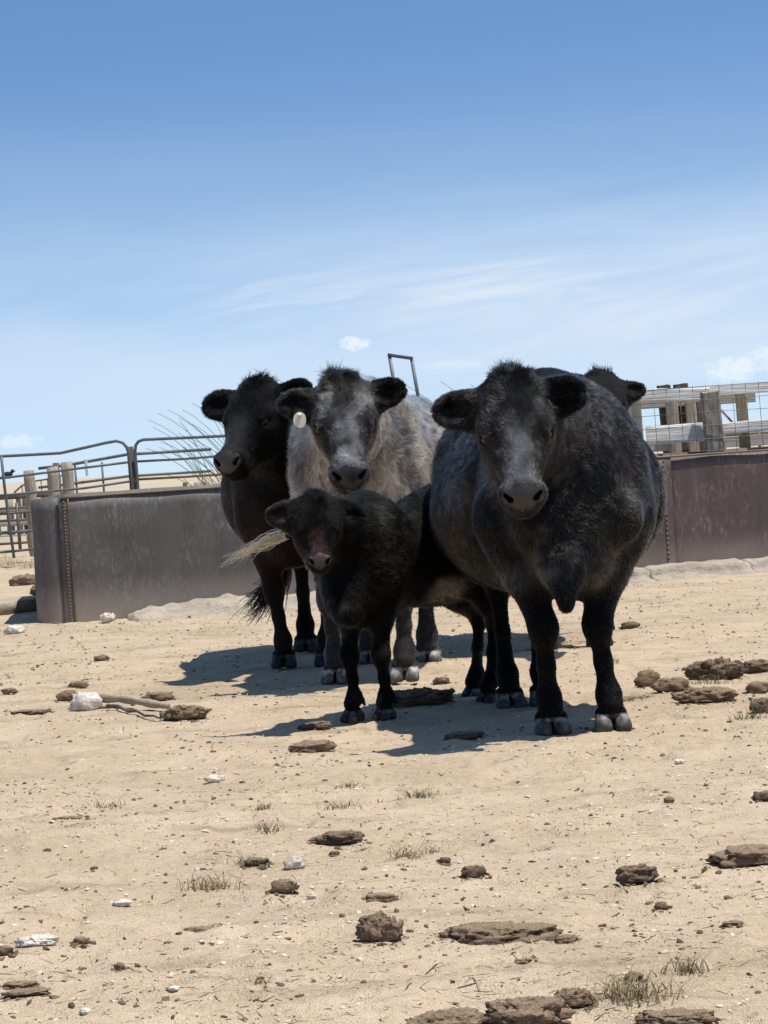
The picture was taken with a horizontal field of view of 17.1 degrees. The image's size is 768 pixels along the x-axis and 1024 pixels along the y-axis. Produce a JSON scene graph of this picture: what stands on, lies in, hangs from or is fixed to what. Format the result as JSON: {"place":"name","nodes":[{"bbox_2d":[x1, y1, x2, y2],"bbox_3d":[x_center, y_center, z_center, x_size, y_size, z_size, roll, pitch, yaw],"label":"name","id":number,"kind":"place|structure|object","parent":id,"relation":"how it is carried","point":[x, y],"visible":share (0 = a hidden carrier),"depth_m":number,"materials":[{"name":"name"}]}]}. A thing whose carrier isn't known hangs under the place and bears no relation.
{"place":"outdoors","nodes":[
{"label":"outdoors","id":0,"kind":"place"},
{"bbox_2d":[0,445,767,1023],"bbox_3d":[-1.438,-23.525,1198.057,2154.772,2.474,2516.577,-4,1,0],"label":"ground","id":1,"kind":"structure","parent":0,"point":[468,791],"depth_m":7.51,"materials":[{"name":"soil"}]},
{"bbox_2d":[0,946,13,955],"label":"dung clod","id":2,"kind":"object","parent":1,"relation":"on","point":[5,950],"visible":1,"depth_m":5.65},
{"bbox_2d":[0,688,17,694],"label":"dung clod","id":3,"kind":"object","parent":1,"relation":"on","point":[5,691],"visible":1,"depth_m":12.85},
{"bbox_2d":[3,625,24,633],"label":"white stone","id":4,"kind":"object","parent":1,"relation":"on","point":[13,629],"visible":1,"depth_m":17.82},
{"bbox_2d":[0,503,27,548],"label":"pipe fence","id":5,"kind":"object","parent":1,"relation":"on","point":[17,507],"visible":0.33,"depth_m":40.99,"materials":[{"name":"metal"}]},
{"bbox_2d":[0,553,31,566],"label":"grass tuft","id":6,"kind":"object","parent":1,"relation":"on","point":[11,560],"visible":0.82,"depth_m":33.35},
{"bbox_2d":[0,596,36,614],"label":"pipe","id":7,"kind":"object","parent":1,"relation":"on","point":[23,604],"depth_m":20.95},
{"bbox_2d":[5,557,33,569],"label":"grass tuft","id":8,"kind":"object","parent":1,"relation":"on","point":[30,566],"visible":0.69,"depth_m":31.47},
{"bbox_2d":[2,980,38,987],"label":"dung clod","id":9,"kind":"object","parent":1,"relation":"on","point":[22,983],"visible":1,"depth_m":5.31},
{"bbox_2d":[8,573,34,585],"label":"dung clod","id":10,"kind":"object","parent":1,"relation":"on","point":[23,580],"visible":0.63,"depth_m":26.62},
{"bbox_2d":[0,987,51,996],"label":"dung clod","id":11,"kind":"object","parent":1,"relation":"on","point":[28,991],"visible":1,"depth_m":5.20,"materials":[{"name":"soil"}]},
{"bbox_2d":[23,470,36,556],"bbox_3d":[-4.697,0.018,34.196,0.192,1.152,0.174,-4,1,0],"label":"timber post","id":12,"kind":"object","parent":1,"relation":"on","point":[29,483],"visible":0.62,"depth_m":34.13,"materials":[{"name":"grey wood"}]},
{"bbox_2d":[0,492,62,536],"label":"board fence","id":13,"kind":"object","parent":1,"relation":"on","point":[18,498],"visible":0.11,"depth_m":51.98,"materials":[{"name":"brown wood"}]},
{"bbox_2d":[11,709,51,713],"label":"dung clod","id":14,"kind":"object","parent":1,"relation":"on","point":[29,711],"visible":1,"depth_m":11.78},
{"bbox_2d":[29,585,35,595],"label":"dung clod","id":15,"kind":"object","parent":1,"relation":"on","point":[33,590],"visible":0.3,"depth_m":23.82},
{"bbox_2d":[13,933,58,947],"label":"white stone","id":16,"kind":"object","parent":1,"relation":"on","point":[40,939],"visible":1,"depth_m":5.75,"materials":[{"name":"stone"}]},
{"bbox_2d":[14,475,61,492],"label":"hoop fence","id":17,"kind":"object","parent":1,"relation":"on","point":[21,486],"visible":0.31,"depth_m":61.98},
{"bbox_2d":[47,466,59,496],"bbox_3d":[-4.482,-0.006,34.997,0.182,1.235,0.179,-4,1,0],"label":"timber post","id":18,"kind":"object","parent":1,"relation":"on","point":[53,481],"visible":0.2,"depth_m":34.92,"materials":[{"name":"grey wood"}]},
{"bbox_2d":[53,463,61,493],"bbox_3d":[-4.609,-0.031,36.403,0.131,1.341,0.123,-4,1,0],"label":"timber post","id":19,"kind":"object","parent":1,"relation":"on","point":[56,464],"visible":0.16,"depth_m":36.36,"materials":[{"name":"brown wood"}]},
{"bbox_2d":[56,690,75,700],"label":"dung clod","id":20,"kind":"object","parent":1,"relation":"on","point":[65,695],"visible":0.8,"depth_m":12.40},
{"bbox_2d":[61,461,74,493],"bbox_3d":[-4.340,-0.041,35.402,0.191,1.312,0.186,-4,1,0],"label":"timber post","id":21,"kind":"object","parent":1,"relation":"on","point":[67,479],"visible":0.34,"depth_m":35.32,"materials":[{"name":"grey wood"}]},
{"bbox_2d":[55,815,86,819],"bbox_3d":[-0.963,0.941,7.874,0.103,0.010,0.053,-4,1,0],"label":"wooden stick","id":22,"kind":"object","parent":1,"relation":"on","point":[67,817],"visible":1,"depth_m":7.87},
{"bbox_2d":[67,680,88,688],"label":"dung clod","id":23,"kind":"object","parent":1,"relation":"on","point":[80,684],"visible":1,"depth_m":12.96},
{"bbox_2d":[73,936,89,944],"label":"dung clod","id":24,"kind":"object","parent":1,"relation":"on","point":[81,940],"visible":1,"depth_m":5.79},
{"bbox_2d":[78,1007,91,1014],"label":"white stone","id":25,"kind":"object","parent":1,"relation":"on","point":[84,1011],"visible":1,"depth_m":5.03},
{"bbox_2d":[68,691,102,710],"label":"white stone","id":26,"kind":"object","parent":1,"relation":"on","point":[84,701],"visible":0.88,"depth_m":11.80,"materials":[{"name":"stone"}]},
{"bbox_2d":[93,654,109,660],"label":"dung clod","id":27,"kind":"object","parent":1,"relation":"on","point":[103,657],"visible":1,"depth_m":14.75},
{"bbox_2d":[82,797,124,810],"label":"grass tuft","id":28,"kind":"object","parent":1,"relation":"on","point":[98,804],"visible":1,"depth_m":8.14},
{"bbox_2d":[99,612,114,622],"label":"white stone","id":29,"kind":"object","parent":1,"relation":"on","point":[106,617],"visible":0.94,"depth_m":19.01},
{"bbox_2d":[114,962,125,969],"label":"dung clod","id":30,"kind":"object","parent":1,"relation":"on","point":[119,966],"visible":1,"depth_m":5.42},
{"bbox_2d":[112,899,132,906],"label":"white stone","id":31,"kind":"object","parent":1,"relation":"on","point":[122,902],"visible":1,"depth_m":6.30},
{"bbox_2d":[38,448,210,492],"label":"pipe fence","id":32,"kind":"object","parent":1,"relation":"on","point":[102,479],"visible":0.38,"depth_m":45.97,"materials":[{"name":"metal"}]},
{"bbox_2d":[84,460,88,475],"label":"plastic strip","id":33,"kind":"object","parent":32,"relation":"attached to","point":[86,470],"visible":0.83,"depth_m":45.93,"materials":[{"name":"white paint"}]},
{"bbox_2d":[127,446,135,489],"bbox_3d":[-3.227,-0.141,33.100,0.115,1.416,0.087,-4,1,0],"label":"gate post","id":34,"kind":"object","parent":1,"relation":"on","point":[131,449],"visible":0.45,"depth_m":33.05,"materials":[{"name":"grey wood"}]},
{"bbox_2d":[0,439,134,557],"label":"pipe gate","id":35,"kind":"structure","parent":34,"relation":"attached to","point":[8,513],"depth_m":32.98,"materials":[{"name":"metal"}]},
{"bbox_2d":[0,469,14,476],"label":"bird","id":36,"kind":"object","parent":35,"relation":"on","point":[10,473],"visible":0.79,"depth_m":33.85},
{"bbox_2d":[134,434,224,488],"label":"pipe gate","id":37,"kind":"structure","parent":34,"relation":"attached to","point":[138,479],"depth_m":32.98,"materials":[{"name":"metal"}]},
{"bbox_2d":[106,704,161,718],"bbox_3d":[-1.113,0.886,11.373,0.028,0.027,0.834,-4,1,-21],"label":"dry root","id":38,"kind":"object","parent":1,"relation":"on","point":[127,710],"visible":1,"depth_m":11.41,"materials":[{"name":"brown wood"}]},
{"bbox_2d":[99,693,169,708],"bbox_3d":[-1.141,0.862,11.678,0.045,0.050,0.632,-4,1,-34],"label":"wooden stick","id":39,"kind":"object","parent":1,"relation":"on","point":[125,699],"visible":0.97,"depth_m":11.66,"materials":[{"name":"brown wood"}]},
{"bbox_2d":[141,691,174,700],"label":"dung clod","id":40,"kind":"object","parent":1,"relation":"on","point":[160,696],"visible":0.77,"depth_m":11.99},
{"bbox_2d":[168,985,179,990],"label":"white stone","id":41,"kind":"object","parent":1,"relation":"on","point":[174,988],"visible":1,"depth_m":5.12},
{"bbox_2d":[159,704,211,720],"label":"dung clod","id":42,"kind":"object","parent":1,"relation":"on","point":[179,712],"visible":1,"depth_m":11.00,"materials":[{"name":"soil"}]},
{"bbox_2d":[184,926,213,932],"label":"dung clod","id":43,"kind":"object","parent":1,"relation":"on","point":[196,929],"visible":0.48,"depth_m":5.95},
{"bbox_2d":[194,482,209,485],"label":"stub post","id":44,"kind":"object","parent":1,"relation":"on","point":[197,483],"visible":0.12,"depth_m":59.93,"materials":[{"name":"grey wood"}]},
{"bbox_2d":[166,870,246,892],"bbox_3d":[-0.441,0.945,6.538,0.238,0.069,0.182,-4,1,-22],"label":"grass tuft","id":45,"kind":"object","parent":1,"relation":"on","point":[213,888],"visible":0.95,"depth_m":6.55,"materials":[{"name":"plant"}]},
{"bbox_2d":[204,775,224,782],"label":"white stone","id":46,"kind":"object","parent":1,"relation":"on","point":[213,778],"visible":1,"depth_m":8.59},
{"bbox_2d":[147,368,282,485],"bbox_3d":[-0.854,-0.750,28.055,3.512,1.716,1.337,-4,1,0],"label":"reed clump","id":47,"kind":"object","parent":1,"relation":"on","point":[203,458],"visible":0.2,"depth_m":28.03,"materials":[{"name":"plant"}]},
{"bbox_2d":[227,852,278,864],"bbox_3d":[-0.355,0.928,6.853,0.130,0.035,0.103,-3,1,24],"label":"grass tuft","id":48,"kind":"object","parent":1,"relation":"on","point":[241,858],"visible":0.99,"depth_m":6.86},
{"bbox_2d":[236,972,274,986],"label":"grass tuft","id":49,"kind":"object","parent":1,"relation":"on","point":[260,982],"visible":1,"depth_m":5.17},
{"bbox_2d":[244,857,268,866],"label":"dung clod","id":50,"kind":"object","parent":1,"relation":"on","point":[253,861],"visible":1,"depth_m":6.82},
{"bbox_2d":[254,801,273,810],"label":"grass tuft","id":51,"kind":"object","parent":1,"relation":"on","point":[258,808],"visible":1,"depth_m":7.84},
{"bbox_2d":[252,821,283,833],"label":"grass tuft","id":52,"kind":"object","parent":1,"relation":"on","point":[266,831],"visible":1,"depth_m":7.48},
{"bbox_2d":[200,368,358,668],"bbox_3d":[-0.475,0.054,13.783,0.835,1.511,2.458,-3,1,2],"label":"cow","id":53,"kind":"object","parent":1,"relation":"on","point":[250,460],"visible":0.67,"depth_m":13.19},
{"bbox_2d":[270,878,299,892],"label":"dung clod","id":54,"kind":"object","parent":1,"relation":"on","point":[279,885],"visible":1,"depth_m":6.36,"materials":[{"name":"soil"}]},
{"bbox_2d":[282,854,305,869],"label":"white stone","id":55,"kind":"object","parent":1,"relation":"on","point":[293,862],"visible":1,"depth_m":6.78,"materials":[{"name":"stone"}]},
{"bbox_2d":[306,892,316,898],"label":"white stone","id":56,"kind":"object","parent":1,"relation":"on","point":[311,895],"visible":1,"depth_m":6.33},
{"bbox_2d":[288,739,337,752],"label":"dung clod","id":57,"kind":"object","parent":1,"relation":"on","point":[304,746],"visible":1,"depth_m":9.45,"materials":[{"name":"soil"}]},
{"bbox_2d":[297,721,332,730],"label":"dung clod","id":58,"kind":"object","parent":1,"relation":"on","point":[321,725],"visible":0.98,"depth_m":10.23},
{"bbox_2d":[329,850,339,854],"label":"dung clod","id":59,"kind":"object","parent":1,"relation":"on","point":[336,852],"visible":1,"depth_m":6.98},
{"bbox_2d":[308,829,364,844],"bbox_3d":[-0.136,0.917,7.206,0.166,0.039,0.086,-4,1,0],"label":"dung clod","id":60,"kind":"object","parent":1,"relation":"on","point":[340,837],"visible":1,"depth_m":7.18,"materials":[{"name":"soil"}]},
{"bbox_2d":[316,797,369,809],"bbox_3d":[-0.132,0.903,7.877,0.180,0.043,0.125,-4,1,0],"label":"grass tuft","id":61,"kind":"object","parent":1,"relation":"on","point":[332,806],"visible":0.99,"depth_m":7.88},
{"bbox_2d":[329,778,363,788],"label":"grass tuft","id":62,"kind":"object","parent":1,"relation":"on","point":[349,785],"visible":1,"depth_m":8.29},
{"bbox_2d":[274,356,444,684],"bbox_3d":[-0.035,0.072,12.576,0.851,1.470,2.174,-3,1,8],"label":"cow","id":63,"kind":"object","parent":1,"relation":"on","point":[350,431],"visible":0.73,"depth_m":12.01},
{"bbox_2d":[219,483,511,722],"bbox_3d":[0.075,0.336,10.591,0.534,1.006,1.539,-3,1,42],"label":"calf","id":64,"kind":"object","parent":1,"relation":"on","point":[376,562],"visible":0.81,"depth_m":10.35},
{"bbox_2d":[355,910,403,941],"bbox_3d":[-0.010,0.904,5.568,0.109,0.074,0.062,-4,1,0],"label":"dung clod","id":65,"kind":"object","parent":1,"relation":"on","point":[379,926],"visible":1,"depth_m":5.55,"materials":[{"name":"soil"}]},
{"bbox_2d":[366,892,398,901],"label":"dung clod","id":66,"kind":"object","parent":1,"relation":"on","point":[383,897],"visible":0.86,"depth_m":6.17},
{"bbox_2d":[0,580,767,1023],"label":"pebbles","id":67,"kind":"object","parent":1,"relation":"on","point":[358,912],"visible":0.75,"depth_m":7.21,"materials":[{"name":"stone"}]},
{"bbox_2d":[0,580,767,1023],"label":"dung crumbs","id":68,"kind":"object","parent":1,"relation":"on","point":[268,892],"visible":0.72,"depth_m":6.50,"materials":[{"name":"soil"}]},
{"bbox_2d":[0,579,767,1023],"bbox_3d":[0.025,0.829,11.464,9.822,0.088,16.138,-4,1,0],"label":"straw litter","id":69,"kind":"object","parent":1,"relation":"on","point":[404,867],"visible":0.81,"depth_m":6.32,"materials":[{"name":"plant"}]},
{"bbox_2d":[0,582,767,685],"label":"dung litter","id":70,"kind":"object","parent":1,"relation":"on","point":[450,652],"visible":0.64,"depth_m":15.09,"materials":[{"name":"soil"}]},
{"bbox_2d":[30,446,767,623],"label":"stock tank","id":71,"kind":"object","parent":1,"relation":"on","point":[121,554],"visible":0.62,"depth_m":19.34,"materials":[{"name":"metal"}]},
{"bbox_2d":[387,353,419,395],"bbox_3d":[0.333,-0.723,27.190,0.478,1.957,0.042,-4,1,0],"label":"steel gantry","id":72,"kind":"object","parent":1,"relation":"on","point":[410,358],"visible":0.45,"depth_m":27.16,"materials":[{"name":"metal"}]},
{"bbox_2d":[373,840,434,859],"bbox_3d":[0.064,0.907,6.836,0.204,0.058,0.131,-4,1,0],"label":"grass tuft","id":73,"kind":"object","parent":1,"relation":"on","point":[407,854],"visible":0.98,"depth_m":6.84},
{"bbox_2d":[388,785,438,798],"bbox_3d":[0.081,0.884,8.065,0.223,0.051,0.130,-4,1,-16],"label":"grass tuft","id":74,"kind":"object","parent":1,"relation":"on","point":[416,795],"visible":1,"depth_m":8.06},
{"bbox_2d":[392,686,454,707],"bbox_3d":[0.142,0.793,10.928,0.330,0.094,0.189,-4,1,0],"label":"dung clod","id":75,"kind":"object","parent":1,"relation":"on","point":[415,697],"visible":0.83,"depth_m":10.87,"materials":[{"name":"soil"}]},
{"bbox_2d":[411,838,443,854],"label":"grass tuft","id":76,"kind":"object","parent":1,"relation":"on","point":[431,851],"visible":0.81,"depth_m":6.94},
{"bbox_2d":[433,677,449,684],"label":"dung clod","id":77,"kind":"object","parent":1,"relation":"on","point":[440,680],"visible":1,"depth_m":11.97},
{"bbox_2d":[439,857,450,862],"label":"dung clod","id":78,"kind":"object","parent":1,"relation":"on","point":[445,860],"visible":1,"depth_m":6.71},
{"bbox_2d":[405,1007,487,1023],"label":"dung clod","id":79,"kind":"object","parent":1,"relation":"on","point":[459,1015],"visible":1,"depth_m":4.71,"materials":[{"name":"soil"}]},
{"bbox_2d":[127,556,767,621],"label":"concrete kerb","id":80,"kind":"structure","parent":1,"relation":"on","point":[227,603],"depth_m":19.33,"materials":[{"name":"concrete"}]},
{"bbox_2d":[443,731,484,739],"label":"dung clod","id":81,"kind":"object","parent":1,"relation":"on","point":[466,734],"visible":1,"depth_m":9.53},
{"bbox_2d":[461,865,485,877],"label":"dung clod","id":82,"kind":"object","parent":1,"relation":"on","point":[474,871],"visible":0.99,"depth_m":6.41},
{"bbox_2d":[438,921,563,944],"bbox_3d":[0.252,0.919,5.572,0.282,0.057,0.167,-4,1,0],"label":"dung clod","id":83,"kind":"object","parent":1,"relation":"on","point":[488,933],"visible":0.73,"depth_m":5.53,"materials":[{"name":"soil"}]},
{"bbox_2d":[515,958,532,964],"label":"dung clod","id":84,"kind":"object","parent":1,"relation":"on","point":[521,961],"visible":0.81,"depth_m":5.30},
{"bbox_2d":[481,995,574,1023],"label":"dung clod","id":85,"kind":"object","parent":1,"relation":"on","point":[535,1010],"visible":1,"depth_m":4.70,"materials":[{"name":"soil"}]},
{"bbox_2d":[428,357,667,735],"bbox_3d":[0.655,0.141,9.896,0.910,1.352,2.089,-4,1,0],"label":"cow","id":86,"kind":"object","parent":1,"relation":"on","point":[546,491],"visible":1,"depth_m":9.33},
{"bbox_2d":[554,934,577,942],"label":"dung clod","id":87,"kind":"object","parent":1,"relation":"on","point":[567,938],"visible":1,"depth_m":5.49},
{"bbox_2d":[553,987,595,1007],"bbox_3d":[0.357,0.914,4.814,0.083,0.041,0.048,-4,1,0],"label":"dung clod","id":88,"kind":"object","parent":1,"relation":"on","point":[575,997],"visible":0.89,"depth_m":4.80,"materials":[{"name":"soil"}]},
{"bbox_2d":[534,364,647,649],"bbox_3d":[0.919,-0.027,13.906,0.811,1.498,2.421,-4,1,-2],"label":"cow","id":89,"kind":"object","parent":1,"relation":"on","point":[627,393],"visible":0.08,"depth_m":12.97},
{"bbox_2d":[621,621,639,628],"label":"dung clod","id":90,"kind":"object","parent":1,"relation":"on","point":[629,625],"visible":1,"depth_m":14.65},
{"bbox_2d":[569,961,693,1009],"bbox_3d":[0.461,0.895,4.843,0.264,0.071,0.239,-4,1,0],"label":"grass tuft","id":91,"kind":"object","parent":1,"relation":"on","point":[632,989],"visible":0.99,"depth_m":4.84,"materials":[{"name":"plant"}]},
{"bbox_2d":[624,971,643,981],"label":"dung clod","id":92,"kind":"object","parent":1,"relation":"on","point":[639,975],"visible":0.45,"depth_m":5.00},
{"bbox_2d":[623,695,647,701],"bbox_3d":[0.997,0.767,10.491,0.224,0.023,0.115,-4,1,-13],"label":"wooden stick","id":93,"kind":"object","parent":1,"relation":"on","point":[627,698],"visible":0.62,"depth_m":10.47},
{"bbox_2d":[615,863,658,885],"bbox_3d":[0.606,0.869,6.142,0.104,0.050,0.067,-4,1,-29],"label":"dung clod","id":94,"kind":"object","parent":1,"relation":"on","point":[635,874],"visible":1,"depth_m":6.12,"materials":[{"name":"soil"}]},
{"bbox_2d":[633,669,660,687],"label":"dung clod","id":95,"kind":"object","parent":1,"relation":"on","point":[648,678],"visible":0.91,"depth_m":10.97,"materials":[{"name":"soil"}]},
{"bbox_2d":[654,901,667,908],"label":"dung clod","id":96,"kind":"object","parent":1,"relation":"on","point":[661,905],"visible":1,"depth_m":5.83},
{"bbox_2d":[664,796,674,802],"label":"brown stone","id":97,"kind":"object","parent":1,"relation":"on","point":[668,799],"visible":1,"depth_m":7.46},
{"bbox_2d":[651,677,691,692],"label":"dung clod","id":98,"kind":"object","parent":1,"relation":"on","point":[665,684],"visible":0.98,"depth_m":10.62,"materials":[{"name":"soil"}]},
{"bbox_2d":[634,1007,725,1023],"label":"dung clod","id":99,"kind":"object","parent":1,"relation":"on","point":[681,1015],"visible":1,"depth_m":4.62,"materials":[{"name":"soil"}]},
{"bbox_2d":[648,951,712,976],"bbox_3d":[0.590,0.893,5.074,0.147,0.051,0.133,-4,1,0],"label":"grass tuft","id":100,"kind":"object","parent":1,"relation":"on","point":[682,968],"visible":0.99,"depth_m":5.05,"materials":[{"name":"plant"}]},
{"bbox_2d":[675,759,685,763],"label":"white stone","id":101,"kind":"object","parent":1,"relation":"on","point":[679,761],"visible":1,"depth_m":8.43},
{"bbox_2d":[628,382,767,454],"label":"timber fence","id":102,"kind":"object","parent":1,"relation":"on","point":[690,419],"visible":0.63,"depth_m":26.09,"materials":[{"name":"grey wood"}]},
{"bbox_2d":[671,686,738,702],"bbox_3d":[1.281,0.731,10.218,0.272,0.068,0.145,-4,1,0],"label":"dung clod","id":103,"kind":"object","parent":1,"relation":"on","point":[712,694],"visible":1,"depth_m":10.19,"materials":[{"name":"soil"}]},
{"bbox_2d":[681,656,745,679],"bbox_3d":[1.455,0.694,11.324,0.282,0.109,0.164,-4,1,0],"label":"dung clod","id":104,"kind":"object","parent":1,"relation":"on","point":[720,666],"visible":0.91,"depth_m":11.28,"materials":[{"name":"soil"}]},
{"bbox_2d":[689,674,742,684],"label":"grass tuft","id":105,"kind":"object","parent":1,"relation":"on","point":[707,681],"visible":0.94,"depth_m":10.96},
{"bbox_2d":[722,920,744,925],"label":"dung clod","id":106,"kind":"object","parent":1,"relation":"on","point":[732,923],"visible":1,"depth_m":5.60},
{"bbox_2d":[705,843,767,866],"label":"dung clod","id":107,"kind":"object","parent":1,"relation":"on","point":[748,855],"visible":1,"depth_m":6.28,"materials":[{"name":"soil"}]},
{"bbox_2d":[724,431,767,448],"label":"rail pen","id":108,"kind":"object","parent":1,"relation":"on","point":[759,432],"visible":0.05,"depth_m":43.97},
{"bbox_2d":[725,707,766,719],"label":"grass tuft","id":109,"kind":"object","parent":1,"relation":"on","point":[752,715],"visible":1,"depth_m":9.55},
{"bbox_2d":[743,659,767,673],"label":"dung clod","id":110,"kind":"object","parent":1,"relation":"on","point":[753,666],"visible":0.91,"depth_m":11.54,"materials":[{"name":"soil"}]},
{"bbox_2d":[745,681,767,692],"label":"dung clod","id":111,"kind":"object","parent":1,"relation":"on","point":[757,687],"visible":1,"depth_m":10.44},
{"bbox_2d":[749,697,767,713],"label":"dung clod","id":112,"kind":"object","parent":1,"relation":"on","point":[758,704],"visible":0.96,"depth_m":9.70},
{"bbox_2d":[752,790,767,801],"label":"dung clod","id":113,"kind":"object","parent":1,"relation":"on","point":[762,796],"visible":0.85,"depth_m":7.45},
{"bbox_2d":[0,0,767,482],"label":"sky","id":114,"kind":"structure","parent":0,"point":[196,196],"materials":[{"name":"blue"}]}
]}

